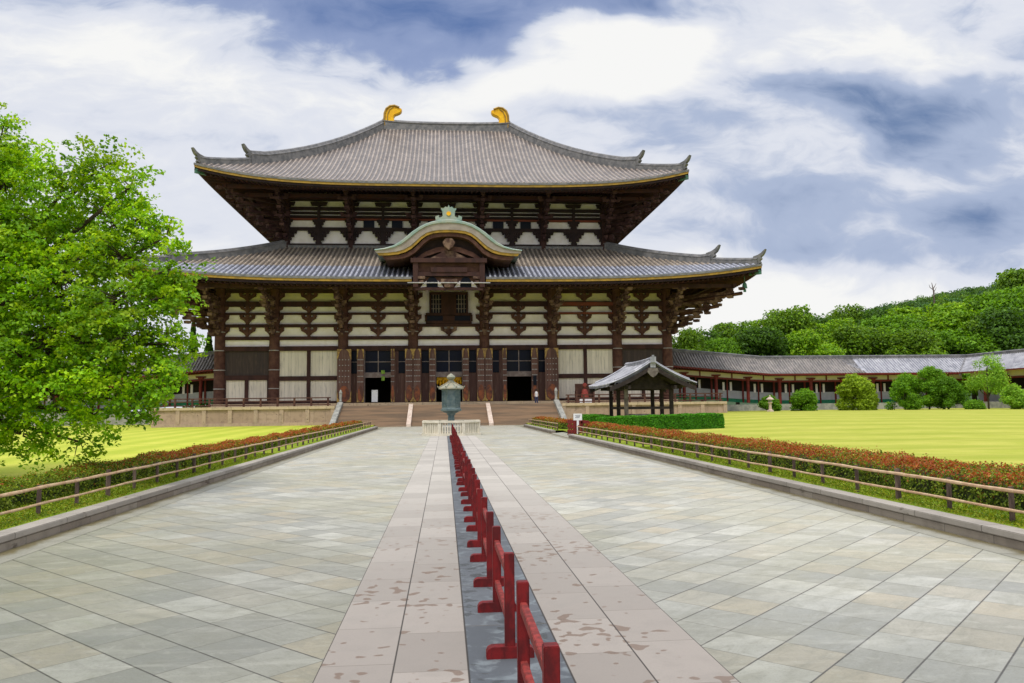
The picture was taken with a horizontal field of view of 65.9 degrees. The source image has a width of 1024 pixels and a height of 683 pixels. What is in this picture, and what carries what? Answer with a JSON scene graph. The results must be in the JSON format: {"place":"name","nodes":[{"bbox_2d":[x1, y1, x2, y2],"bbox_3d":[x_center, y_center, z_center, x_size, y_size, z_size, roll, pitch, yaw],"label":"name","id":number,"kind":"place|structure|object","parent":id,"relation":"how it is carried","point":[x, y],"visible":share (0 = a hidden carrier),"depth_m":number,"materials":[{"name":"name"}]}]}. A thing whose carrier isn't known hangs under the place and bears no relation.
{"place":"outdoors","nodes":[
{"label":"outdoors","id":0,"kind":"place"},
{"bbox_2d":[0,438,330,530],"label":"grass verge","id":1,"kind":"object","parent":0,"point":[276,451],"depth_m":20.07,"materials":[{"name":"plant"}]},
{"bbox_2d":[0,421,371,514],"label":"bamboo fence","id":2,"kind":"object","parent":1,"relation":"on","point":[76,480],"visible":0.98,"depth_m":20.07,"materials":[{"name":"brown wood"}]},
{"bbox_2d":[0,425,373,513],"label":"lawn","id":3,"kind":"structure","parent":0,"point":[135,441],"depth_m":48.45,"materials":[{"name":"green plant"}]},
{"bbox_2d":[0,351,213,425],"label":"cloister","id":4,"kind":"structure","parent":3,"relation":"on","point":[201,378],"depth_m":108.32,"materials":[{"name":"tile"}]},
{"bbox_2d":[0,380,213,400],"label":"lattice windows","id":5,"kind":"structure","parent":4,"relation":"in","point":[209,383],"depth_m":109.62,"materials":[{"name":"wood"}]},
{"bbox_2d":[0,102,216,472],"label":"tree","id":6,"kind":"object","parent":3,"relation":"on","point":[35,266],"visible":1,"depth_m":19.94,"materials":[{"name":"green plant"}]},
{"bbox_2d":[0,431,296,511],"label":"hedge","id":7,"kind":"object","parent":3,"relation":"on","point":[70,472],"visible":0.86,"depth_m":20.19,"materials":[{"name":"orange plant"}]},
{"bbox_2d":[195,334,213,407],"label":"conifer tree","id":8,"kind":"object","parent":3,"relation":"on","point":[208,347],"visible":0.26,"depth_m":124.35,"materials":[{"name":"green plant"}]},
{"bbox_2d":[282,420,361,440],"bbox_3d":[-14.169,6.827,62.506,1.478,0.812,34.742,0,-5,-5],"label":"hedge","id":9,"kind":"object","parent":3,"relation":"on","point":[315,428],"visible":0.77,"depth_m":54.46,"materials":[{"name":"orange plant"}]},
{"bbox_2d":[149,399,726,427],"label":"stone terrace","id":10,"kind":"structure","parent":3,"relation":"on","point":[230,416],"depth_m":89.01,"materials":[{"name":"beige stone"}]},
{"bbox_2d":[159,397,330,407],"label":"wooden railing","id":11,"kind":"object","parent":10,"relation":"on","point":[209,401],"visible":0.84,"depth_m":89.01,"materials":[{"name":"wood"}]},
{"bbox_2d":[575,383,594,402],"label":"seated statue","id":12,"kind":"object","parent":10,"relation":"on","point":[583,388],"visible":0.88,"depth_m":97.64,"materials":[{"name":"red fabric"}]},
{"bbox_2d":[566,393,722,402],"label":"wooden railing","id":13,"kind":"object","parent":10,"relation":"on","point":[644,400],"visible":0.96,"depth_m":92.89,"materials":[{"name":"wood"}]},
{"bbox_2d":[319,426,373,437],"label":"grass verge","id":14,"kind":"object","parent":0,"point":[359,429],"depth_m":58.60,"materials":[{"name":"plant"}]},
{"bbox_2d":[313,436,469,682],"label":"path","id":15,"kind":"structure","parent":0,"point":[402,621],"depth_m":8.48,"materials":[{"name":"grey stone"}]},
{"bbox_2d":[116,104,766,404],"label":"temple hall","id":16,"kind":"structure","parent":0,"point":[485,261],"depth_m":100.51,"materials":[{"name":"wood"}]},
{"bbox_2d":[337,349,350,401],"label":"door leaf","id":17,"kind":"structure","parent":16,"relation":"in","point":[343,356],"depth_m":97.64,"materials":[{"name":"brown wood"}]},
{"bbox_2d":[351,351,356,372],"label":"window","id":18,"kind":"structure","parent":16,"relation":"in","point":[353,353],"depth_m":98.91,"materials":[{"name":"black glass"}]},
{"bbox_2d":[357,349,363,401],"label":"door leaf","id":19,"kind":"structure","parent":16,"relation":"in","point":[360,352],"depth_m":97.78,"materials":[{"name":"brown wood"}]},
{"bbox_2d":[348,350,404,402],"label":"door panel","id":20,"kind":"structure","parent":16,"relation":"in","point":[399,378],"depth_m":98.98,"materials":[{"name":"brown wood"}]},
{"bbox_2d":[365,351,390,371],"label":"window","id":21,"kind":"structure","parent":16,"relation":"in","point":[375,361],"depth_m":99.15,"materials":[{"name":"black glass"}]},
{"bbox_2d":[391,349,393,401],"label":"door leaf","id":22,"kind":"structure","parent":16,"relation":"in","point":[392,350],"depth_m":98.14,"materials":[{"name":"brown wood"}]},
{"bbox_2d":[399,351,404,372],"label":"window","id":23,"kind":"structure","parent":16,"relation":"in","point":[401,353],"depth_m":99.39,"materials":[{"name":"black glass"}]},
{"bbox_2d":[405,349,412,401],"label":"door leaf","id":24,"kind":"structure","parent":16,"relation":"in","point":[408,352],"depth_m":98.31,"materials":[{"name":"brown wood"}]},
{"bbox_2d":[413,349,420,401],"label":"door leaf","id":25,"kind":"structure","parent":16,"relation":"in","point":[416,352],"depth_m":98.38,"materials":[{"name":"brown wood"}]},
{"bbox_2d":[422,350,428,372],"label":"window","id":26,"kind":"structure","parent":16,"relation":"in","point":[425,353],"depth_m":99.66,"materials":[{"name":"black glass"}]},
{"bbox_2d":[429,349,435,400],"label":"door leaf","id":27,"kind":"structure","parent":16,"relation":"in","point":[432,352],"depth_m":98.55,"materials":[{"name":"brown wood"}]},
{"bbox_2d":[427,295,442,320],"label":"window","id":28,"kind":"structure","parent":16,"relation":"in","point":[435,299],"depth_m":100.22,"materials":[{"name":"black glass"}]},
{"bbox_2d":[436,377,461,385],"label":"altar canopy","id":29,"kind":"object","parent":16,"relation":"attached to","point":[444,379],"visible":0.63,"depth_m":100.68,"materials":[{"name":"gold metal"}]},
{"bbox_2d":[436,350,461,371],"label":"window","id":30,"kind":"structure","parent":16,"relation":"in","point":[446,360],"depth_m":99.93,"materials":[{"name":"black glass"}]},
{"bbox_2d":[419,350,479,401],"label":"door panel","id":31,"kind":"structure","parent":16,"relation":"in","point":[424,376],"depth_m":99.59,"materials":[{"name":"brown wood"}]},
{"bbox_2d":[455,295,469,320],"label":"window","id":32,"kind":"structure","parent":16,"relation":"in","point":[460,299],"depth_m":100.49,"materials":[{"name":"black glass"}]},
{"bbox_2d":[462,348,468,400],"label":"door leaf","id":33,"kind":"structure","parent":16,"relation":"in","point":[465,352],"depth_m":98.93,"materials":[{"name":"brown wood"}]},
{"bbox_2d":[469,350,475,371],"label":"window","id":34,"kind":"structure","parent":16,"relation":"in","point":[472,353],"depth_m":100.17,"materials":[{"name":"black glass"}]},
{"bbox_2d":[477,348,484,400],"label":"door leaf","id":35,"kind":"structure","parent":16,"relation":"in","point":[480,352],"depth_m":99.08,"materials":[{"name":"brown wood"}]},
{"bbox_2d":[485,348,492,400],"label":"door leaf","id":36,"kind":"structure","parent":16,"relation":"in","point":[488,352],"depth_m":99.15,"materials":[{"name":"brown wood"}]},
{"bbox_2d":[493,350,498,371],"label":"window","id":37,"kind":"structure","parent":16,"relation":"in","point":[495,352],"depth_m":100.42,"materials":[{"name":"black glass"}]},
{"bbox_2d":[502,348,506,399],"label":"door leaf","id":38,"kind":"structure","parent":16,"relation":"in","point":[504,351],"depth_m":99.34,"materials":[{"name":"brown wood"}]},
{"bbox_2d":[507,350,530,370],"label":"window","id":39,"kind":"structure","parent":16,"relation":"in","point":[517,360],"depth_m":100.66,"materials":[{"name":"black glass"}]},
{"bbox_2d":[493,349,547,400],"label":"door panel","id":40,"kind":"structure","parent":16,"relation":"in","point":[497,377],"depth_m":100.27,"materials":[{"name":"brown wood"}]},
{"bbox_2d":[531,348,537,399],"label":"door leaf","id":41,"kind":"structure","parent":16,"relation":"in","point":[534,351],"depth_m":99.71,"materials":[{"name":"brown wood"}]},
{"bbox_2d":[538,350,544,371],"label":"window","id":42,"kind":"structure","parent":16,"relation":"in","point":[541,353],"depth_m":100.92,"materials":[{"name":"black glass"}]},
{"bbox_2d":[545,348,558,399],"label":"door leaf","id":43,"kind":"structure","parent":16,"relation":"in","point":[551,354],"depth_m":99.83,"materials":[{"name":"brown wood"}]},
{"bbox_2d":[447,436,575,682],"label":"paving strip","id":44,"kind":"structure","parent":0,"point":[483,631],"depth_m":7.87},
{"bbox_2d":[456,453,467,490],"bbox_3d":[-1.216,3.359,20.442,0.400,0.860,1.610,0,-5,-6],"label":"red barrier","id":45,"kind":"object","parent":44,"relation":"on","point":[464,470],"visible":0.67,"depth_m":19.73,"materials":[{"name":"paint"}]},
{"bbox_2d":[461,459,471,503],"bbox_3d":[-0.962,3.145,17.855,0.400,0.860,1.610,0,-5,-4],"label":"red barrier","id":46,"kind":"object","parent":44,"relation":"on","point":[468,492],"visible":0.72,"depth_m":17.08,"materials":[{"name":"paint"}]},
{"bbox_2d":[463,468,476,521],"bbox_3d":[-0.734,2.926,15.208,0.400,0.860,1.610,0,-5,-4],"label":"red barrier","id":47,"kind":"object","parent":44,"relation":"on","point":[472,506],"visible":0.61,"depth_m":14.44,"materials":[{"name":"paint"}]},
{"bbox_2d":[466,479,482,547],"bbox_3d":[-0.529,2.713,12.631,0.400,0.860,1.610,0,-5,-4],"label":"red barrier","id":48,"kind":"object","parent":44,"relation":"on","point":[477,525],"visible":0.67,"depth_m":11.87,"materials":[{"name":"paint"}]},
{"bbox_2d":[470,497,503,586],"bbox_3d":[-0.316,2.498,10.030,0.400,0.860,1.610,0,-5,-5],"label":"red barrier","id":49,"kind":"object","parent":44,"relation":"on","point":[487,524],"visible":0.77,"depth_m":9.27,"materials":[{"name":"paint"}]},
{"bbox_2d":[477,526,533,659],"bbox_3d":[-0.089,2.281,7.406,0.400,0.860,1.610,0,-5,-5],"label":"red barrier","id":50,"kind":"object","parent":44,"relation":"on","point":[503,602],"visible":0.95,"depth_m":6.65,"materials":[{"name":"paint"}]},
{"bbox_2d":[516,580,559,682],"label":"red barrier","id":51,"kind":"object","parent":44,"relation":"on","point":[547,655],"visible":1,"depth_m":5.20,"materials":[{"name":"paint"}]},
{"bbox_2d":[0,425,1023,682],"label":"pavement","id":52,"kind":"structure","parent":0,"point":[256,577],"depth_m":9.71,"materials":[{"name":"grey stone"}]},
{"bbox_2d":[0,427,377,551],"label":"kerb base","id":53,"kind":"object","parent":52,"relation":"on","point":[20,541],"visible":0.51,"depth_m":16.60,"materials":[{"name":"stone"}]},
{"bbox_2d":[0,426,377,542],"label":"kerb cap","id":54,"kind":"object","parent":53,"relation":"on","point":[12,533],"visible":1,"depth_m":16.82,"materials":[{"name":"grey stone"}]},
{"bbox_2d":[329,388,566,426],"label":"stone staircase","id":55,"kind":"structure","parent":52,"relation":"on","point":[412,415],"depth_m":89.84,"materials":[{"name":"stone"}]},
{"bbox_2d":[437,373,464,433],"bbox_3d":[-4.595,4.713,59.640,2.310,4.620,2.310,0,-5,-5],"label":"bronze lantern","id":56,"kind":"object","parent":52,"relation":"on","point":[450,388],"visible":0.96,"depth_m":59.13,"materials":[{"name":"teal metal"}]},
{"bbox_2d":[422,420,480,435],"bbox_3d":[-4.573,6.475,59.496,4.406,1.085,4.406,0,-5,-5],"label":"stone fence","id":57,"kind":"object","parent":52,"relation":"on","point":[435,427],"visible":0.97,"depth_m":57.81,"materials":[{"name":"stone"}]},
{"bbox_2d":[0,427,1023,563],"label":"pavement border","id":58,"kind":"object","parent":52,"relation":"on","point":[20,551],"visible":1,"depth_m":15.44,"materials":[{"name":"grey stone"}]},
{"bbox_2d":[552,432,572,437],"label":"ramp","id":59,"kind":"structure","parent":52,"relation":"on","point":[564,434],"depth_m":56.95,"materials":[{"name":"stone"}]},
{"bbox_2d":[567,420,588,434],"bbox_3d":[4.461,5.857,53.371,1.000,1.100,3.600,0,-5,-5],"label":"red stand","id":60,"kind":"object","parent":59,"relation":"on","point":[570,426],"visible":0.55,"depth_m":52.81,"materials":[{"name":"paint"}]},
{"bbox_2d":[524,425,1023,550],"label":"kerb base","id":61,"kind":"object","parent":52,"relation":"on","point":[992,538],"visible":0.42,"depth_m":15.31,"materials":[{"name":"stone"}]},
{"bbox_2d":[523,424,1023,541],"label":"kerb cap","id":62,"kind":"object","parent":61,"relation":"on","point":[1010,532],"visible":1,"depth_m":15.43,"materials":[{"name":"grey stone"}]},
{"bbox_2d":[0,0,1023,410],"label":"sky","id":63,"kind":"structure","parent":0,"point":[873,149],"materials":[{"name":"white"}]},
{"bbox_2d":[459,435,740,682],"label":"path","id":64,"kind":"structure","parent":0,"point":[608,621],"depth_m":8.38,"materials":[{"name":"grey stone"}]},
{"bbox_2d":[528,408,1023,477],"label":"lawn","id":65,"kind":"structure","parent":0,"point":[995,435],"depth_m":47.90,"materials":[{"name":"green plant"}]},
{"bbox_2d":[528,424,572,429],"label":"grass verge","id":66,"kind":"object","parent":65,"relation":"on","point":[548,427],"depth_m":67.67,"materials":[{"name":"plant"}]},
{"bbox_2d":[529,419,557,431],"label":"bamboo fence","id":67,"kind":"object","parent":66,"relation":"on","point":[547,425],"visible":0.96,"depth_m":67.48,"materials":[{"name":"brown wood"}]},
{"bbox_2d":[532,416,572,428],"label":"hedge","id":68,"kind":"object","parent":65,"relation":"on","point":[562,423],"visible":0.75,"depth_m":67.58,"materials":[{"name":"orange plant"}]},
{"bbox_2d":[582,414,610,424],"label":"hedge","id":69,"kind":"object","parent":65,"relation":"on","point":[590,417],"visible":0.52,"depth_m":65.42,"materials":[{"name":"green plant"}]},
{"bbox_2d":[583,421,619,435],"bbox_3d":[5.699,5.483,49.791,1.636,0.933,6.370,0,-5,-5],"label":"hedge","id":70,"kind":"object","parent":65,"relation":"on","point":[601,425],"visible":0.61,"depth_m":48.35,"materials":[{"name":"orange plant"}]},
{"bbox_2d":[589,355,696,415],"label":"open pavilion","id":71,"kind":"structure","parent":65,"relation":"on","point":[651,374],"depth_m":62.48,"materials":[{"name":"grey tile"}]},
{"bbox_2d":[596,413,724,429],"bbox_3d":[10.581,5.775,56.510,8.952,1.323,2.093,0,-5,-5],"label":"hedge","id":72,"kind":"object","parent":65,"relation":"on","point":[685,421],"visible":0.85,"depth_m":55.71,"materials":[{"name":"green plant"}]},
{"bbox_2d":[672,326,712,401],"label":"broadleaf tree","id":73,"kind":"object","parent":65,"relation":"on","point":[688,339],"visible":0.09,"depth_m":151.79,"materials":[{"name":"green plant"}]},
{"bbox_2d":[674,328,724,401],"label":"broadleaf tree","id":74,"kind":"object","parent":65,"relation":"on","point":[709,336],"visible":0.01,"depth_m":159.53,"materials":[{"name":"green plant"}]},
{"bbox_2d":[703,337,744,353],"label":"broadleaf tree","id":75,"kind":"object","parent":65,"relation":"on","point":[727,346],"visible":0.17,"depth_m":153.87,"materials":[{"name":"green plant"}]},
{"bbox_2d":[710,320,760,404],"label":"broadleaf tree","id":76,"kind":"object","parent":65,"relation":"on","point":[727,330],"visible":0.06,"depth_m":168.38,"materials":[{"name":"green plant"}]},
{"bbox_2d":[732,325,797,355],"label":"broadleaf tree","id":77,"kind":"object","parent":65,"relation":"on","point":[764,341],"visible":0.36,"depth_m":151.72,"materials":[{"name":"green plant"}]},
{"bbox_2d":[757,394,781,410],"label":"round shrub","id":78,"kind":"object","parent":65,"relation":"on","point":[764,404],"visible":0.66,"depth_m":103.37,"materials":[{"name":"green plant"}]},
{"bbox_2d":[757,304,826,338],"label":"broadleaf tree","id":79,"kind":"object","parent":65,"relation":"on","point":[786,321],"visible":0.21,"depth_m":162.67,"materials":[{"name":"green plant"}]},
{"bbox_2d":[576,434,1023,528],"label":"grass verge","id":80,"kind":"object","parent":65,"relation":"on","point":[630,443],"depth_m":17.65,"materials":[{"name":"plant"}]},
{"bbox_2d":[577,425,1023,522],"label":"bamboo fence","id":81,"kind":"object","parent":80,"relation":"on","point":[1011,491],"visible":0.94,"depth_m":16.48,"materials":[{"name":"brown wood"}]},
{"bbox_2d":[789,388,817,410],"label":"round shrub","id":82,"kind":"object","parent":65,"relation":"on","point":[803,399],"visible":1,"depth_m":102.50,"materials":[{"name":"green plant"}]},
{"bbox_2d":[607,425,1023,510],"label":"hedge","id":83,"kind":"object","parent":65,"relation":"on","point":[1004,476],"visible":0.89,"depth_m":18.04,"materials":[{"name":"orange plant"}]},
{"bbox_2d":[784,328,846,355],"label":"broadleaf tree","id":84,"kind":"object","parent":65,"relation":"on","point":[805,343],"visible":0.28,"depth_m":151.95,"materials":[{"name":"green plant"}]},
{"bbox_2d":[807,313,838,403],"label":"broadleaf tree","id":85,"kind":"object","parent":65,"relation":"on","point":[820,319],"visible":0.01,"depth_m":188.55,"materials":[{"name":"green plant"}]},
{"bbox_2d":[811,317,858,354],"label":"broadleaf tree","id":86,"kind":"object","parent":65,"relation":"on","point":[826,338],"visible":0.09,"depth_m":164.10,"materials":[{"name":"green plant"}]},
{"bbox_2d":[823,303,867,325],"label":"broadleaf tree","id":87,"kind":"object","parent":65,"relation":"on","point":[851,311],"visible":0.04,"depth_m":206.00,"materials":[{"name":"green plant"}]},
{"bbox_2d":[672,348,1023,410],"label":"cloister","id":88,"kind":"structure","parent":65,"relation":"on","point":[732,377],"depth_m":115.62,"materials":[{"name":"tile"}]},
{"bbox_2d":[688,377,1023,392],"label":"lattice windows","id":89,"kind":"structure","parent":88,"relation":"in","point":[705,382],"depth_m":116.54,"materials":[{"name":"wood"}]},
{"bbox_2d":[834,373,878,409],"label":"round shrub","id":90,"kind":"object","parent":65,"relation":"on","point":[854,391],"visible":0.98,"depth_m":101.88,"materials":[{"name":"green plant"}]},
{"bbox_2d":[829,325,898,354],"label":"broadleaf tree","id":91,"kind":"object","parent":65,"relation":"on","point":[859,340],"visible":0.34,"depth_m":158.84,"materials":[{"name":"green plant"}]},
{"bbox_2d":[841,307,893,327],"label":"broadleaf tree","id":92,"kind":"object","parent":65,"relation":"on","point":[870,314],"visible":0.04,"depth_m":196.20,"materials":[{"name":"green plant"}]},
{"bbox_2d":[858,313,930,402],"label":"broadleaf tree","id":93,"kind":"object","parent":65,"relation":"on","point":[897,325],"visible":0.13,"depth_m":167.25,"materials":[{"name":"green plant"}]},
{"bbox_2d":[884,372,925,409],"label":"round shrub","id":94,"kind":"object","parent":65,"relation":"on","point":[903,385],"visible":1,"depth_m":100.39,"materials":[{"name":"green plant"}]},
{"bbox_2d":[876,326,949,354],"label":"broadleaf tree","id":95,"kind":"object","parent":65,"relation":"on","point":[907,345],"visible":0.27,"depth_m":154.52,"materials":[{"name":"green plant"}]},
{"bbox_2d":[914,366,947,408],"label":"round shrub","id":96,"kind":"object","parent":65,"relation":"on","point":[929,374],"visible":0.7,"depth_m":101.24,"materials":[{"name":"green plant"}]},
{"bbox_2d":[885,300,977,332],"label":"broadleaf tree","id":97,"kind":"object","parent":65,"relation":"on","point":[946,317],"visible":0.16,"depth_m":168.47,"materials":[{"name":"green plant"}]},
{"bbox_2d":[926,375,970,408],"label":"round shrub","id":98,"kind":"object","parent":65,"relation":"on","point":[952,391],"visible":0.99,"depth_m":98.97,"materials":[{"name":"green plant"}]},
{"bbox_2d":[930,329,1005,396],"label":"broadleaf tree","id":99,"kind":"object","parent":65,"relation":"on","point":[972,343],"visible":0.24,"depth_m":158.51,"materials":[{"name":"green plant"}]},
{"bbox_2d":[963,399,985,408],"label":"round shrub","id":100,"kind":"object","parent":65,"relation":"on","point":[975,404],"visible":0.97,"depth_m":96.31,"materials":[{"name":"green plant"}]},
{"bbox_2d":[943,314,1015,354],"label":"broadleaf tree","id":101,"kind":"object","parent":65,"relation":"on","point":[972,325],"visible":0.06,"depth_m":161.27,"materials":[{"name":"green plant"}]},
{"bbox_2d":[962,353,1011,408],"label":"tree","id":102,"kind":"object","parent":65,"relation":"on","point":[991,380],"visible":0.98,"depth_m":98.74,"materials":[{"name":"green plant"}]},
{"bbox_2d":[958,285,1023,315],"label":"broadleaf tree","id":103,"kind":"object","parent":65,"relation":"on","point":[1011,299],"visible":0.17,"depth_m":183.59,"materials":[{"name":"green plant"}]},
{"bbox_2d":[969,307,1023,353],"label":"broadleaf tree","id":104,"kind":"object","parent":65,"relation":"on","point":[1001,323],"visible":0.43,"depth_m":157.03,"materials":[{"name":"green plant"}]},
{"bbox_2d":[983,267,1023,298],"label":"broadleaf tree","id":105,"kind":"object","parent":65,"relation":"on","point":[1013,276],"visible":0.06,"depth_m":201.77,"materials":[{"name":"green plant"}]},
{"bbox_2d":[998,383,1023,408],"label":"round shrub","id":106,"kind":"object","parent":65,"relation":"on","point":[1013,396],"visible":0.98,"depth_m":92.71,"materials":[{"name":"green plant"}]},
{"bbox_2d":[676,393,977,404],"bbox_3d":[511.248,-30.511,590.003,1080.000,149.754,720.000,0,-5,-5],"label":"hill","id":107,"kind":"structure","parent":0,"point":[732,403],"depth_m":284.85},
{"bbox_2d":[819,281,1010,321],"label":"hill forest","id":108,"kind":"object","parent":107,"relation":"on","point":[959,295],"visible":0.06,"depth_m":523.55,"materials":[{"name":"green plant"}]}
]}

